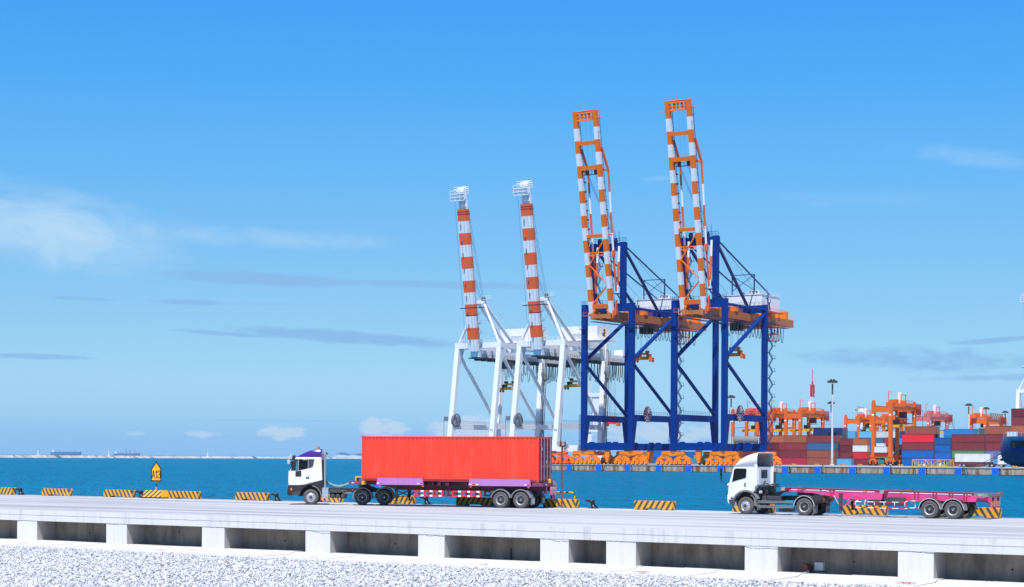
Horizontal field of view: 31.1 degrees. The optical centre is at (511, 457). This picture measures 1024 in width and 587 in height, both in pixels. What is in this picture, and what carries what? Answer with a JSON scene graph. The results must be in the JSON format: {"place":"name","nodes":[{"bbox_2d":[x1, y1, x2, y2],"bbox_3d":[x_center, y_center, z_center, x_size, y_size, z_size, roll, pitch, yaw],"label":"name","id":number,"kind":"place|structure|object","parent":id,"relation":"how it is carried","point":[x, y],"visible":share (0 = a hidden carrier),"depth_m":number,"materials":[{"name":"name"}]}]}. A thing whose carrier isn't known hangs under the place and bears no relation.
{"place":"outdoors","nodes":[
{"label":"outdoors","id":0,"kind":"place"},
{"bbox_2d":[334,452,361,456],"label":"hills","id":1,"kind":"structure","parent":0,"point":[341,454],"depth_m":9430.81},
{"bbox_2d":[0,544,919,586],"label":"gravel","id":2,"kind":"structure","parent":0,"point":[35,566],"depth_m":75.92,"materials":[{"name":"gravel"}]},
{"bbox_2d":[0,455,1023,517],"bbox_3d":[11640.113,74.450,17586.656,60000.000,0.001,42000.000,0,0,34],"label":"sea","id":3,"kind":"structure","parent":0,"point":[218,478],"depth_m":344.84,"materials":[{"name":"blue"}]},
{"bbox_2d":[51,450,80,455],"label":"bulk carrier","id":4,"kind":"object","parent":3,"relation":"on","point":[53,452],"visible":0.97,"depth_m":8992.00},
{"bbox_2d":[114,450,139,455],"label":"bulk carrier","id":5,"kind":"object","parent":3,"relation":"on","point":[127,454],"visible":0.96,"depth_m":9592.00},
{"bbox_2d":[0,455,361,458],"bbox_3d":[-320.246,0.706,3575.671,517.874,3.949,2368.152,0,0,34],"label":"breakwater","id":6,"kind":"object","parent":3,"relation":"on","point":[52,456],"visible":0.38,"depth_m":2897.57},
{"bbox_2d":[1000,432,1023,466],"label":"cargo ship","id":7,"kind":"object","parent":3,"relation":"on","point":[1012,448],"visible":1,"depth_m":537.40},
{"bbox_2d":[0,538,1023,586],"bbox_3d":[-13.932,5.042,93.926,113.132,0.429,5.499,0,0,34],"label":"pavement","id":8,"kind":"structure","parent":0,"point":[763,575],"depth_m":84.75,"materials":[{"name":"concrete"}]},
{"bbox_2d":[0,0,1023,459],"label":"sky","id":9,"kind":"structure","parent":0,"point":[228,227],"materials":[{"name":"blue"}]},
{"bbox_2d":[606,375,620,425],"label":"spreader","id":10,"kind":"object","parent":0,"point":[617,424],"visible":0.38,"depth_m":734.80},
{"bbox_2d":[552,463,1023,475],"bbox_3d":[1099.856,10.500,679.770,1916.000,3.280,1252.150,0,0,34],"label":"quay","id":11,"kind":"structure","parent":0,"point":[868,469],"depth_m":595.10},
{"bbox_2d":[444,186,565,436],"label":"ship to shore crane","id":12,"kind":"object","parent":11,"relation":"on","point":[501,353],"visible":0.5,"depth_m":678.30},
{"bbox_2d":[500,368,513,391],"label":"spreader","id":13,"kind":"object","parent":12,"relation":"hanging from","point":[504,388],"visible":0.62,"depth_m":694.99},
{"bbox_2d":[505,180,624,463],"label":"ship to shore crane","id":14,"kind":"object","parent":11,"relation":"on","point":[565,349],"visible":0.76,"depth_m":663.87,"materials":[{"name":"metal"}]},
{"bbox_2d":[564,363,580,389],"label":"spreader","id":15,"kind":"object","parent":14,"relation":"hanging from","point":[570,384],"visible":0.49,"depth_m":682.21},
{"bbox_2d":[587,323,616,459],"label":"harbour crane","id":16,"kind":"object","parent":11,"relation":"on","point":[595,399],"visible":0.22,"depth_m":790.00,"materials":[{"name":"metal"}]},
{"bbox_2d":[567,103,706,464],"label":"ship to shore crane","id":17,"kind":"object","parent":11,"relation":"on","point":[646,315],"visible":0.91,"depth_m":640.72,"materials":[{"name":"blue metal"}]},
{"bbox_2d":[636,336,653,362],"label":"spreader","id":18,"kind":"object","parent":17,"relation":"hanging from","point":[649,357],"visible":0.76,"depth_m":661.42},
{"bbox_2d":[649,458,673,463],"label":"yard container","id":19,"kind":"object","parent":11,"relation":"on","point":[654,460],"visible":0.25,"depth_m":786.91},
{"bbox_2d":[653,451,675,457],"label":"yard container","id":20,"kind":"object","parent":19,"relation":"on","point":[657,454],"visible":0.3,"depth_m":786.36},
{"bbox_2d":[681,458,701,463],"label":"yard container","id":21,"kind":"object","parent":11,"relation":"on","point":[693,460],"visible":0.18,"depth_m":776.74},
{"bbox_2d":[676,452,695,457],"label":"yard container","id":22,"kind":"object","parent":21,"relation":"on","point":[690,454],"visible":0.3,"depth_m":777.55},
{"bbox_2d":[656,94,793,465],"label":"ship to shore crane","id":23,"kind":"object","parent":11,"relation":"on","point":[737,312],"visible":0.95,"depth_m":623.94,"materials":[{"name":"metal"}]},
{"bbox_2d":[728,331,745,358],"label":"spreader","id":24,"kind":"object","parent":23,"relation":"hanging from","point":[740,353],"visible":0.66,"depth_m":642.37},
{"bbox_2d":[728,395,734,443],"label":"light mast","id":25,"kind":"object","parent":11,"relation":"on","point":[731,396],"visible":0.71,"depth_m":879.73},
{"bbox_2d":[731,401,775,443],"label":"yard gantry","id":26,"kind":"object","parent":11,"relation":"on","point":[746,430],"visible":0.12,"depth_m":810.68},
{"bbox_2d":[755,400,797,457],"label":"yard gantry","id":27,"kind":"object","parent":11,"relation":"on","point":[777,413],"visible":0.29,"depth_m":811.91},
{"bbox_2d":[779,457,805,464],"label":"yard container","id":28,"kind":"object","parent":11,"relation":"on","point":[789,461],"visible":0.83,"depth_m":718.74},
{"bbox_2d":[778,450,806,457],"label":"yard container","id":29,"kind":"object","parent":28,"relation":"on","point":[794,453],"visible":0.98,"depth_m":718.71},
{"bbox_2d":[778,443,805,449],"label":"yard container","id":30,"kind":"object","parent":29,"relation":"on","point":[792,446],"visible":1,"depth_m":719.04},
{"bbox_2d":[784,435,805,442],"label":"yard container","id":31,"kind":"object","parent":30,"relation":"on","point":[794,438],"visible":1,"depth_m":718.45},
{"bbox_2d":[784,399,829,434],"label":"yard gantry","id":32,"kind":"object","parent":11,"relation":"on","point":[811,414],"visible":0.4,"depth_m":800.66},
{"bbox_2d":[806,458,837,464],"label":"yard container","id":33,"kind":"object","parent":11,"relation":"on","point":[820,461],"visible":0.86,"depth_m":712.49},
{"bbox_2d":[807,450,837,457],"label":"yard container","id":34,"kind":"object","parent":33,"relation":"on","point":[818,453],"visible":0.96,"depth_m":712.32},
{"bbox_2d":[806,443,837,449],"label":"yard container","id":35,"kind":"object","parent":34,"relation":"on","point":[818,446],"visible":0.98,"depth_m":712.43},
{"bbox_2d":[806,435,837,442],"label":"yard container","id":36,"kind":"object","parent":35,"relation":"on","point":[818,438],"visible":1,"depth_m":712.38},
{"bbox_2d":[827,379,837,464],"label":"light mast","id":37,"kind":"object","parent":11,"relation":"on","point":[831,381],"visible":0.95,"depth_m":704.04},
{"bbox_2d":[837,459,853,464],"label":"yard container","id":38,"kind":"object","parent":11,"relation":"on","point":[846,461],"visible":0.83,"depth_m":702.65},
{"bbox_2d":[840,452,852,458],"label":"yard container","id":39,"kind":"object","parent":38,"relation":"on","point":[846,455],"visible":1,"depth_m":707.61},
{"bbox_2d":[840,445,852,451],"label":"yard container","id":40,"kind":"object","parent":39,"relation":"on","point":[846,448],"visible":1,"depth_m":707.60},
{"bbox_2d":[840,438,852,444],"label":"yard container","id":41,"kind":"object","parent":40,"relation":"on","point":[846,441],"visible":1,"depth_m":707.62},
{"bbox_2d":[854,459,869,465],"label":"yard container","id":42,"kind":"object","parent":11,"relation":"on","point":[861,461],"visible":0.73,"depth_m":701.05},
{"bbox_2d":[853,452,869,458],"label":"yard container","id":43,"kind":"object","parent":42,"relation":"on","point":[861,455],"visible":1,"depth_m":701.13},
{"bbox_2d":[853,445,869,451],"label":"yard container","id":44,"kind":"object","parent":43,"relation":"on","point":[861,448],"visible":1,"depth_m":701.26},
{"bbox_2d":[853,438,869,444],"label":"yard container","id":45,"kind":"object","parent":44,"relation":"on","point":[861,441],"visible":1,"depth_m":701.09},
{"bbox_2d":[844,407,881,437],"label":"yard gantry","id":46,"kind":"object","parent":11,"relation":"on","point":[861,418],"visible":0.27,"depth_m":912.54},
{"bbox_2d":[869,412,906,463],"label":"yard gantry","id":47,"kind":"object","parent":11,"relation":"on","point":[883,417],"visible":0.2,"depth_m":902.55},
{"bbox_2d":[868,391,922,465],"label":"yard gantry","id":48,"kind":"object","parent":11,"relation":"on","point":[900,407],"visible":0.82,"depth_m":681.11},
{"bbox_2d":[902,458,934,465],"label":"yard container","id":49,"kind":"object","parent":11,"relation":"on","point":[906,461],"visible":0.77,"depth_m":670.69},
{"bbox_2d":[902,450,934,457],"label":"yard container","id":50,"kind":"object","parent":49,"relation":"on","point":[918,453],"visible":1,"depth_m":669.64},
{"bbox_2d":[902,442,934,449],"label":"yard container","id":51,"kind":"object","parent":50,"relation":"on","point":[918,445],"visible":1,"depth_m":669.63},
{"bbox_2d":[902,434,935,441],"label":"yard container","id":52,"kind":"object","parent":51,"relation":"on","point":[918,437],"visible":1,"depth_m":669.71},
{"bbox_2d":[905,426,938,433],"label":"yard container","id":53,"kind":"object","parent":52,"relation":"on","point":[921,429],"visible":1,"depth_m":668.97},
{"bbox_2d":[912,459,953,466],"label":"lifting frame","id":54,"kind":"object","parent":11,"relation":"on","point":[928,464],"visible":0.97,"depth_m":596.08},
{"bbox_2d":[916,404,952,432],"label":"yard gantry","id":55,"kind":"object","parent":11,"relation":"on","point":[935,417],"visible":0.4,"depth_m":848.79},
{"bbox_2d":[934,460,951,465],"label":"yard container","id":56,"kind":"object","parent":11,"relation":"on","point":[942,462],"visible":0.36,"depth_m":664.37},
{"bbox_2d":[935,452,951,458],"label":"yard container","id":57,"kind":"object","parent":56,"relation":"on","point":[943,455],"visible":0.95,"depth_m":664.44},
{"bbox_2d":[935,445,951,451],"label":"yard container","id":58,"kind":"object","parent":57,"relation":"on","point":[943,448],"visible":1,"depth_m":664.42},
{"bbox_2d":[935,438,951,444],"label":"yard container","id":59,"kind":"object","parent":58,"relation":"on","point":[943,441],"visible":1,"depth_m":664.50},
{"bbox_2d":[952,458,984,466],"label":"yard container","id":60,"kind":"object","parent":11,"relation":"on","point":[957,464],"visible":0.19,"depth_m":661.51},
{"bbox_2d":[952,450,984,457],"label":"yard container","id":61,"kind":"object","parent":60,"relation":"on","point":[966,451],"visible":0.44,"depth_m":659.76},
{"bbox_2d":[952,442,984,449],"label":"yard container","id":62,"kind":"object","parent":61,"relation":"on","point":[968,445],"visible":1,"depth_m":659.24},
{"bbox_2d":[952,434,984,441],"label":"yard container","id":63,"kind":"object","parent":62,"relation":"on","point":[968,437],"visible":1,"depth_m":659.30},
{"bbox_2d":[954,462,992,466],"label":"semi trailer","id":64,"kind":"object","parent":11,"relation":"on","point":[966,464],"visible":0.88,"depth_m":609.68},
{"bbox_2d":[955,453,992,461],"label":"yard container","id":65,"kind":"object","parent":64,"relation":"on","point":[971,457],"visible":0.96,"depth_m":608.94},
{"bbox_2d":[970,406,1006,428],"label":"yard gantry","id":66,"kind":"object","parent":11,"relation":"on","point":[983,420],"visible":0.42,"depth_m":886.20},
{"bbox_2d":[987,455,1006,466],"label":"tractor unit","id":67,"kind":"object","parent":11,"relation":"on","point":[1001,463],"visible":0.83,"depth_m":604.06,"materials":[{"name":"white metal"}]},
{"bbox_2d":[985,459,1010,466],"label":"yard container","id":68,"kind":"object","parent":11,"relation":"on","point":[1008,465],"visible":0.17,"depth_m":653.44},
{"bbox_2d":[985,450,1000,458],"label":"yard container","id":69,"kind":"object","parent":68,"relation":"on","point":[995,452],"visible":0.2,"depth_m":654.04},
{"bbox_2d":[985,442,1001,449],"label":"yard container","id":70,"kind":"object","parent":69,"relation":"on","point":[992,445],"visible":0.47,"depth_m":654.34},
{"bbox_2d":[985,434,1006,441],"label":"yard container","id":71,"kind":"object","parent":70,"relation":"on","point":[993,437],"visible":0.44,"depth_m":654.13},
{"bbox_2d":[986,426,1010,433],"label":"yard container","id":72,"kind":"object","parent":71,"relation":"on","point":[997,429],"visible":0.59,"depth_m":653.39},
{"bbox_2d":[1016,293,1023,407],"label":"ship to shore crane","id":73,"kind":"object","parent":11,"relation":"on","point":[1020,390],"visible":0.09,"depth_m":1091.12,"materials":[{"name":"metal"}]},
{"bbox_2d":[810,370,814,434],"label":"radio tower","id":74,"kind":"structure","parent":0,"point":[812,392],"depth_m":1499.41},
{"label":"ground","id":75,"kind":"structure","parent":0,"visible":0},
{"bbox_2d":[0,494,1023,582],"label":"concrete jetty","id":76,"kind":"object","parent":75,"relation":"on","point":[969,548],"visible":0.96,"depth_m":90.56,"materials":[{"name":"concrete"}]},
{"bbox_2d":[0,487,15,494],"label":"wheel stop","id":77,"kind":"object","parent":76,"relation":"on","point":[8,491],"visible":1,"depth_m":145.07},
{"bbox_2d":[42,488,72,495],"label":"wheel stop","id":78,"kind":"object","parent":76,"relation":"on","point":[55,491],"visible":0.99,"depth_m":141.97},
{"bbox_2d":[104,490,135,497],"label":"wheel stop","id":79,"kind":"object","parent":76,"relation":"on","point":[123,493],"visible":0.98,"depth_m":138.17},
{"bbox_2d":[141,461,168,498],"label":"berth sign","id":80,"kind":"object","parent":76,"relation":"on","point":[156,470],"visible":1,"depth_m":135.86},
{"bbox_2d":[169,491,200,498],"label":"wheel stop","id":81,"kind":"object","parent":76,"relation":"on","point":[185,494],"visible":0.99,"depth_m":134.51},
{"bbox_2d":[235,492,269,500],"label":"wheel stop","id":82,"kind":"object","parent":76,"relation":"on","point":[252,495],"visible":0.99,"depth_m":130.93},
{"bbox_2d":[271,493,282,500],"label":"mooring bollard","id":83,"kind":"object","parent":76,"relation":"on","point":[276,496],"visible":1,"depth_m":130.26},
{"bbox_2d":[319,494,343,502],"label":"wheel stop","id":84,"kind":"object","parent":76,"relation":"on","point":[339,500],"visible":0.45,"depth_m":126.90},
{"bbox_2d":[287,446,394,504],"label":"tractor unit","id":85,"kind":"object","parent":76,"relation":"on","point":[307,480],"visible":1,"depth_m":120.26,"materials":[{"name":"white metal"}]},
{"bbox_2d":[389,496,415,503],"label":"wheel stop","id":86,"kind":"object","parent":76,"relation":"on","point":[405,500],"visible":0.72,"depth_m":123.44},
{"bbox_2d":[420,496,431,504],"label":"mooring bollard","id":87,"kind":"object","parent":76,"relation":"on","point":[426,501],"visible":1,"depth_m":123.00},
{"bbox_2d":[349,476,556,507],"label":"semi trailer","id":88,"kind":"object","parent":76,"relation":"on","point":[522,493],"visible":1,"depth_m":116.32,"materials":[{"name":"metal"}]},
{"bbox_2d":[361,436,551,482],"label":"shipping container","id":89,"kind":"object","parent":88,"relation":"on","point":[449,458],"visible":0.94,"depth_m":116.55,"materials":[{"name":"metal"}]},
{"bbox_2d":[539,438,544,479],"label":"door","id":90,"kind":"structure","parent":89,"relation":"in","point":[541,441],"depth_m":115.02,"materials":[{"name":"metal"}]},
{"bbox_2d":[545,438,550,480],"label":"door","id":91,"kind":"structure","parent":89,"relation":"in","point":[547,441],"depth_m":115.92,"materials":[{"name":"metal"}]},
{"bbox_2d":[456,497,494,505],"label":"wheel stop","id":92,"kind":"object","parent":76,"relation":"on","point":[481,501],"visible":0.81,"depth_m":120.29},
{"bbox_2d":[543,499,578,507],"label":"wheel stop","id":93,"kind":"object","parent":76,"relation":"on","point":[567,503],"visible":1,"depth_m":116.55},
{"bbox_2d":[557,442,566,507],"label":"floodlight post","id":94,"kind":"object","parent":76,"relation":"on","point":[561,444],"visible":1,"depth_m":116.58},
{"bbox_2d":[586,500,598,507],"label":"mooring bollard","id":95,"kind":"object","parent":76,"relation":"on","point":[592,503],"visible":1,"depth_m":115.85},
{"bbox_2d":[634,500,675,509],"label":"wheel stop","id":96,"kind":"object","parent":76,"relation":"on","point":[647,505],"visible":1,"depth_m":112.92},
{"bbox_2d":[732,504,775,512],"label":"wheel stop","id":97,"kind":"object","parent":76,"relation":"on","point":[736,509],"visible":0.23,"depth_m":108.81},
{"bbox_2d":[720,452,835,515],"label":"tractor unit","id":98,"kind":"object","parent":76,"relation":"on","point":[752,484],"visible":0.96,"depth_m":105.32,"materials":[{"name":"white metal"}]},
{"bbox_2d":[842,505,887,515],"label":"wheel stop","id":99,"kind":"object","parent":76,"relation":"on","point":[876,510],"visible":0.73,"depth_m":105.30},
{"bbox_2d":[780,486,1001,518],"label":"semi trailer","id":100,"kind":"object","parent":76,"relation":"on","point":[950,505],"visible":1,"depth_m":100.66,"materials":[{"name":"metal"}]},
{"bbox_2d":[971,507,1001,517],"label":"wheel stop","id":101,"kind":"object","parent":76,"relation":"on","point":[989,512],"visible":0.6,"depth_m":101.34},
{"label":"yard container","id":102,"kind":"object","parent":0,"visible":0},
{"bbox_2d":[848,431,857,437],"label":"yard container","id":103,"kind":"object","parent":102,"relation":"on","point":[852,434],"visible":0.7,"depth_m":796.18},
{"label":"yard container","id":104,"kind":"object","parent":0,"visible":0},
{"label":"yard container","id":105,"kind":"object","parent":104,"relation":"on","visible":0},
{"bbox_2d":[859,431,870,437],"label":"yard container","id":106,"kind":"object","parent":105,"relation":"on","point":[864,434],"visible":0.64,"depth_m":792.80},
{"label":"yard container","id":107,"kind":"object","parent":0,"visible":0},
{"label":"yard container","id":108,"kind":"object","parent":107,"relation":"on","visible":0},
{"bbox_2d":[876,438,884,442],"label":"yard container","id":109,"kind":"object","parent":108,"relation":"on","point":[880,440],"visible":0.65,"depth_m":788.90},
{"bbox_2d":[876,431,887,437],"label":"yard container","id":110,"kind":"object","parent":109,"relation":"on","point":[881,434],"visible":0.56,"depth_m":788.53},
{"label":"yard container","id":111,"kind":"object","parent":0,"visible":0},
{"bbox_2d":[1011,425,1023,433],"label":"yard container","id":112,"kind":"object","parent":111,"relation":"on","point":[1019,429],"visible":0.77,"depth_m":637.28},
{"bbox_2d":[1011,417,1023,424],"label":"yard container","id":113,"kind":"object","parent":112,"relation":"on","point":[1017,420],"visible":1,"depth_m":637.32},
{"bbox_2d":[1011,408,1023,416],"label":"yard container","id":114,"kind":"object","parent":113,"relation":"on","point":[1017,412],"visible":1,"depth_m":637.27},
{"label":"yard container","id":115,"kind":"object","parent":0,"visible":0},
{"bbox_2d":[944,429,973,435],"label":"yard container","id":116,"kind":"object","parent":115,"relation":"on","point":[948,432],"visible":0.83,"depth_m":723.57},
{"bbox_2d":[973,429,985,433],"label":"yard container","id":117,"kind":"object","parent":115,"relation":"on","point":[975,431],"visible":0.39,"depth_m":718.70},
{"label":"yard container","id":118,"kind":"object","parent":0,"visible":0},
{"bbox_2d":[742,451,760,457],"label":"yard container","id":119,"kind":"object","parent":118,"relation":"on","point":[745,453],"visible":0.26,"depth_m":719.75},
{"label":"yard container","id":120,"kind":"object","parent":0,"visible":0},
{"bbox_2d":[732,436,759,443],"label":"tank container","id":121,"kind":"object","parent":120,"relation":"on","point":[748,439],"visible":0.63,"depth_m":719.58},
{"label":"yard container","id":122,"kind":"object","parent":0,"visible":0},
{"bbox_2d":[759,443,778,449],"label":"yard container","id":123,"kind":"object","parent":122,"relation":"on","point":[775,445],"visible":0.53,"depth_m":723.57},
{"bbox_2d":[756,435,783,442],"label":"yard container","id":124,"kind":"object","parent":123,"relation":"on","point":[777,439],"visible":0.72,"depth_m":722.90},
{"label":"yard container","id":125,"kind":"object","parent":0,"visible":0},
{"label":"yard container","id":126,"kind":"object","parent":125,"relation":"on","visible":0},
{"bbox_2d":[813,428,844,434],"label":"yard container","id":127,"kind":"object","parent":126,"relation":"on","point":[827,431],"visible":0.8,"depth_m":716.71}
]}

